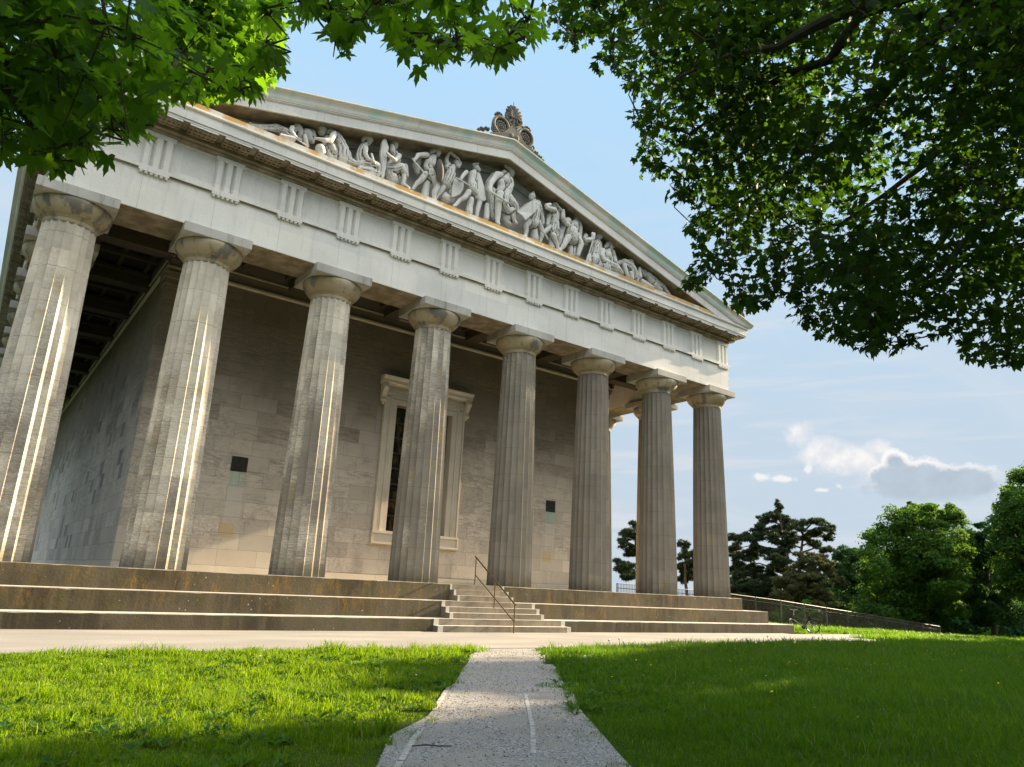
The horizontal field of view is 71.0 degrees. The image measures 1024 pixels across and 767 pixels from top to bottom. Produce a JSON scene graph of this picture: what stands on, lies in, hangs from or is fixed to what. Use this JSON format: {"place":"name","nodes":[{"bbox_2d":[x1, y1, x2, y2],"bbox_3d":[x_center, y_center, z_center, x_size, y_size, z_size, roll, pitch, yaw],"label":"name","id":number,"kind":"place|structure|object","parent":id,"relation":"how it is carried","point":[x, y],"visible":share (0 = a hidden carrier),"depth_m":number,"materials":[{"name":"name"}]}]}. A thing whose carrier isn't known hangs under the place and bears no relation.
{"place":"outdoors","nodes":[
{"label":"outdoors","id":0,"kind":"place"},
{"bbox_2d":[0,633,922,766],"bbox_3d":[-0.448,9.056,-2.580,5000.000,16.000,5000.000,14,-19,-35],"label":"ground","id":1,"kind":"structure","parent":0,"point":[402,726],"depth_m":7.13,"materials":[{"name":"green plant"}]},
{"bbox_2d":[2,653,431,734],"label":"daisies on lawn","id":2,"kind":"object","parent":1,"relation":"on","point":[208,700],"visible":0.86,"depth_m":9.63,"materials":[{"name":"white plant"}]},
{"bbox_2d":[0,0,550,181],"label":"maple tree","id":3,"kind":"object","parent":1,"relation":"on","point":[57,90],"visible":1,"depth_m":2.76,"materials":[{"name":"green plant"}]},
{"bbox_2d":[0,52,794,633],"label":"temple","id":4,"kind":"structure","parent":1,"relation":"on","point":[252,378],"depth_m":26.20,"materials":[{"name":"stone"}]},
{"bbox_2d":[248,122,316,147],"bbox_3d":[-7.599,-8.357,23.569,2.486,1.042,0.692,14,-19,-35],"label":"statue","id":5,"kind":"object","parent":4,"relation":"on","point":[299,133],"visible":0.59,"depth_m":23.60,"materials":[{"name":"stone"}]},
{"bbox_2d":[315,126,357,166],"bbox_3d":[-6.009,-8.120,24.730,2.321,1.372,0.718,14,-19,-35],"label":"statue","id":6,"kind":"object","parent":4,"relation":"on","point":[337,147],"visible":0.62,"depth_m":24.58,"materials":[{"name":"stone"}]},
{"bbox_2d":[356,136,381,176],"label":"statue","id":7,"kind":"object","parent":4,"relation":"on","point":[366,163],"visible":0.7,"depth_m":25.17,"materials":[{"name":"stone"}]},
{"bbox_2d":[379,138,409,188],"bbox_3d":[-4.166,-7.966,26.101,1.523,1.998,0.658,14,-19,-35],"label":"statue","id":8,"kind":"object","parent":4,"relation":"on","point":[394,169],"visible":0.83,"depth_m":25.83,"materials":[{"name":"stone"}]},
{"bbox_2d":[369,374,474,549],"bbox_3d":[-3.820,3.357,29.935,4.400,6.730,0.850,14,-19,-35],"label":"window","id":9,"kind":"structure","parent":4,"relation":"in","point":[393,418],"depth_m":29.82,"materials":[{"name":"stone"}]},
{"bbox_2d":[411,149,443,199],"bbox_3d":[-3.234,-7.936,26.878,1.422,2.454,0.831,11,-18,-27],"label":"statue","id":10,"kind":"object","parent":4,"relation":"on","point":[429,174],"visible":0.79,"depth_m":26.86,"materials":[{"name":"stone"}]},
{"bbox_2d":[436,152,461,203],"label":"statue","id":11,"kind":"object","parent":4,"relation":"on","point":[447,182],"visible":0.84,"depth_m":27.46,"materials":[{"name":"stone"}]},
{"bbox_2d":[451,162,485,215],"bbox_3d":[-1.734,-7.657,27.974,1.811,2.658,0.691,14,-19,-35],"label":"statue","id":12,"kind":"object","parent":4,"relation":"on","point":[475,186],"visible":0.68,"depth_m":28.05,"materials":[{"name":"stone"}]},
{"bbox_2d":[484,165,518,226],"bbox_3d":[-0.393,-7.677,29.038,1.872,3.406,0.782,14,-19,-35],"label":"statue","id":13,"kind":"object","parent":4,"relation":"on","point":[499,197],"visible":0.8,"depth_m":28.83,"materials":[{"name":"stone"}]},
{"bbox_2d":[477,103,544,161],"bbox_3d":[0.059,-10.642,29.451,3.430,2.205,0.370,14,-19,-35],"label":"acroterion","id":14,"kind":"object","parent":4,"relation":"on","point":[510,123],"visible":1,"depth_m":29.33,"materials":[{"name":"stone"}]},
{"bbox_2d":[517,191,547,241],"bbox_3d":[0.782,-6.926,29.787,1.794,2.484,0.687,14,-19,-35],"label":"statue","id":15,"kind":"object","parent":4,"relation":"on","point":[532,209],"visible":0.69,"depth_m":29.73,"materials":[{"name":"stone"}]},
{"bbox_2d":[544,202,560,249],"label":"statue","id":16,"kind":"object","parent":4,"relation":"on","point":[552,228],"visible":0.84,"depth_m":30.32,"materials":[{"name":"stone"}]},
{"bbox_2d":[556,203,583,256],"bbox_3d":[2.411,-6.495,30.932,1.708,2.434,0.714,14,-19,-35],"label":"statue","id":17,"kind":"object","parent":4,"relation":"on","point":[571,233],"visible":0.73,"depth_m":30.89,"materials":[{"name":"stone"}]},
{"bbox_2d":[583,232,602,265],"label":"statue","id":18,"kind":"object","parent":4,"relation":"on","point":[593,255],"visible":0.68,"depth_m":31.54,"materials":[{"name":"stone"}]},
{"bbox_2d":[600,241,623,274],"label":"statue","id":19,"kind":"object","parent":4,"relation":"on","point":[609,260],"visible":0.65,"depth_m":32.12,"materials":[{"name":"stone"}]},
{"bbox_2d":[618,258,638,281],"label":"statue","id":20,"kind":"object","parent":4,"relation":"on","point":[629,268],"visible":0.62,"depth_m":32.76,"materials":[{"name":"stone"}]},
{"bbox_2d":[638,267,670,294],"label":"statue","id":21,"kind":"object","parent":4,"relation":"on","point":[652,280],"visible":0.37,"depth_m":33.65,"materials":[{"name":"stone"}]},
{"bbox_2d":[394,728,423,766],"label":"path edging","id":22,"kind":"object","parent":1,"relation":"on","point":[404,755],"visible":0.8,"depth_m":6.29,"materials":[{"name":"stone"}]},
{"bbox_2d":[432,686,450,710],"bbox_3d":[-0.905,4.074,9.302,0.062,0.039,2.078,3,-16,1],"label":"path edging","id":23,"kind":"object","parent":1,"relation":"on","point":[443,694],"visible":0.68,"depth_m":9.22,"materials":[{"name":"stone"}]},
{"bbox_2d":[612,520,635,581],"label":"pine tree","id":24,"kind":"object","parent":1,"relation":"on","point":[625,570],"visible":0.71,"depth_m":59.16,"materials":[{"name":"green plant"}]},
{"bbox_2d":[677,538,692,595],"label":"pine tree","id":25,"kind":"object","parent":1,"relation":"on","point":[685,571],"visible":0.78,"depth_m":61.54,"materials":[{"name":"green plant"}]},
{"bbox_2d":[728,498,795,617],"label":"pine tree","id":26,"kind":"object","parent":1,"relation":"on","point":[754,586],"visible":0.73,"depth_m":66.02,"materials":[{"name":"green plant"}]},
{"bbox_2d":[529,621,1023,766],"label":"meadow grass","id":27,"kind":"structure","parent":1,"relation":"on","point":[937,700],"depth_m":10.04,"materials":[{"name":"green plant"}]},
{"bbox_2d":[616,583,940,632],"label":"fence","id":28,"kind":"object","parent":1,"relation":"on","point":[821,615],"visible":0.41,"depth_m":52.94,"materials":[{"name":"grey metal"}]},
{"bbox_2d":[769,609,792,623],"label":"shrub","id":29,"kind":"object","parent":1,"relation":"on","point":[787,612],"visible":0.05,"depth_m":65.20,"materials":[{"name":"green plant"}]},
{"bbox_2d":[540,0,1023,371],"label":"maple tree","id":30,"kind":"object","parent":1,"relation":"on","point":[721,63],"visible":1,"depth_m":5.55,"materials":[{"name":"green plant"}]},
{"bbox_2d":[579,653,998,707],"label":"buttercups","id":31,"kind":"object","parent":1,"relation":"on","point":[730,661],"visible":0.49,"depth_m":12.56,"materials":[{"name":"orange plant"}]},
{"bbox_2d":[770,594,827,625],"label":"shrub","id":32,"kind":"object","parent":1,"relation":"on","point":[813,613],"visible":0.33,"depth_m":56.58,"materials":[{"name":"green plant"}]},
{"bbox_2d":[788,608,819,633],"bbox_3d":[13.983,11.414,34.570,1.505,1.134,0.534,1,-16,8],"label":"bicycle","id":33,"kind":"object","parent":1,"relation":"on","point":[804,626],"visible":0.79,"depth_m":34.43,"materials":[{"name":"black metal"}]},
{"bbox_2d":[763,517,847,618],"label":"pine tree","id":34,"kind":"object","parent":1,"relation":"on","point":[812,580],"visible":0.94,"depth_m":59.64,"materials":[{"name":"green plant"}]},
{"bbox_2d":[822,544,872,626],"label":"broadleaf tree","id":35,"kind":"object","parent":1,"relation":"on","point":[846,556],"visible":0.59,"depth_m":74.71,"materials":[{"name":"green plant"}]},
{"bbox_2d":[828,614,879,628],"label":"shrub","id":36,"kind":"object","parent":1,"relation":"on","point":[865,624],"visible":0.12,"depth_m":76.26,"materials":[{"name":"green plant"}]},
{"bbox_2d":[730,546,1023,638],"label":"wood","id":37,"kind":"object","parent":1,"relation":"on","point":[965,623],"visible":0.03,"depth_m":84.43,"materials":[{"name":"green plant"}]},
{"bbox_2d":[876,617,918,631],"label":"shrub","id":38,"kind":"object","parent":1,"relation":"on","point":[894,627],"visible":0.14,"depth_m":67.40,"materials":[{"name":"green plant"}]},
{"bbox_2d":[852,501,977,632],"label":"broadleaf tree","id":39,"kind":"object","parent":1,"relation":"on","point":[912,577],"visible":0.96,"depth_m":68.39,"materials":[{"name":"green plant"}]},
{"bbox_2d":[913,620,955,634],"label":"shrub","id":40,"kind":"object","parent":1,"relation":"on","point":[947,630],"visible":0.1,"depth_m":67.06,"materials":[{"name":"green plant"}]},
{"bbox_2d":[934,622,976,635],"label":"shrub","id":41,"kind":"object","parent":1,"relation":"on","point":[964,631],"visible":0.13,"depth_m":69.05,"materials":[{"name":"green plant"}]},
{"bbox_2d":[950,624,980,635],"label":"shrub","id":42,"kind":"object","parent":1,"relation":"on","point":[974,632],"visible":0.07,"depth_m":70.06,"materials":[{"name":"green plant"}]},
{"bbox_2d":[949,521,1023,636],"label":"broadleaf tree","id":43,"kind":"object","parent":1,"relation":"on","point":[990,607],"visible":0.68,"depth_m":70.84,"materials":[{"name":"green plant"}]},
{"bbox_2d":[980,629,1002,636],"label":"shrub","id":44,"kind":"object","parent":1,"relation":"on","point":[986,633],"visible":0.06,"depth_m":77.41,"materials":[{"name":"green plant"}]},
{"bbox_2d":[982,464,1023,603],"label":"broadleaf tree","id":45,"kind":"object","parent":1,"relation":"on","point":[1006,520],"visible":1,"depth_m":64.41,"materials":[{"name":"green plant"}]},
{"bbox_2d":[0,629,965,654],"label":"pavement","id":46,"kind":"structure","parent":0,"point":[21,640],"depth_m":17.30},
{"bbox_2d":[433,584,570,632],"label":"stone stairs","id":47,"kind":"structure","parent":46,"relation":"on","point":[462,611],"depth_m":23.81,"materials":[{"name":"beige stone"}]},
{"bbox_2d":[474,556,515,632],"bbox_3d":[-0.608,7.027,24.143,0.052,2.412,2.487,14,-19,-35],"label":"handrail","id":48,"kind":"object","parent":47,"relation":"on","point":[503,590],"visible":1,"depth_m":24.08,"materials":[{"name":"metal"}]},
{"bbox_2d":[376,648,630,766],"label":"gravel path","id":49,"kind":"structure","parent":0,"point":[586,752],"depth_m":7.45,"materials":[{"name":"grey gravel"}]},
{"bbox_2d":[412,744,451,746],"bbox_3d":[-0.714,3.232,6.412,0.360,0.024,0.025,5,-16,-8],"label":"twig","id":50,"kind":"object","parent":49,"relation":"on","point":[432,745],"visible":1,"depth_m":6.41,"materials":[{"name":"brown wood"}]},
{"bbox_2d":[524,693,535,753],"bbox_3d":[0.203,3.811,8.181,0.077,0.039,3.747,3,-16,1],"label":"path edging","id":51,"kind":"object","parent":49,"relation":"on","point":[532,733],"visible":0.83,"depth_m":7.61,"materials":[{"name":"stone"}]},
{"bbox_2d":[0,0,1023,595],"label":"sky","id":52,"kind":"structure","parent":0,"point":[828,431],"materials":[{"name":"blue"}]}
]}

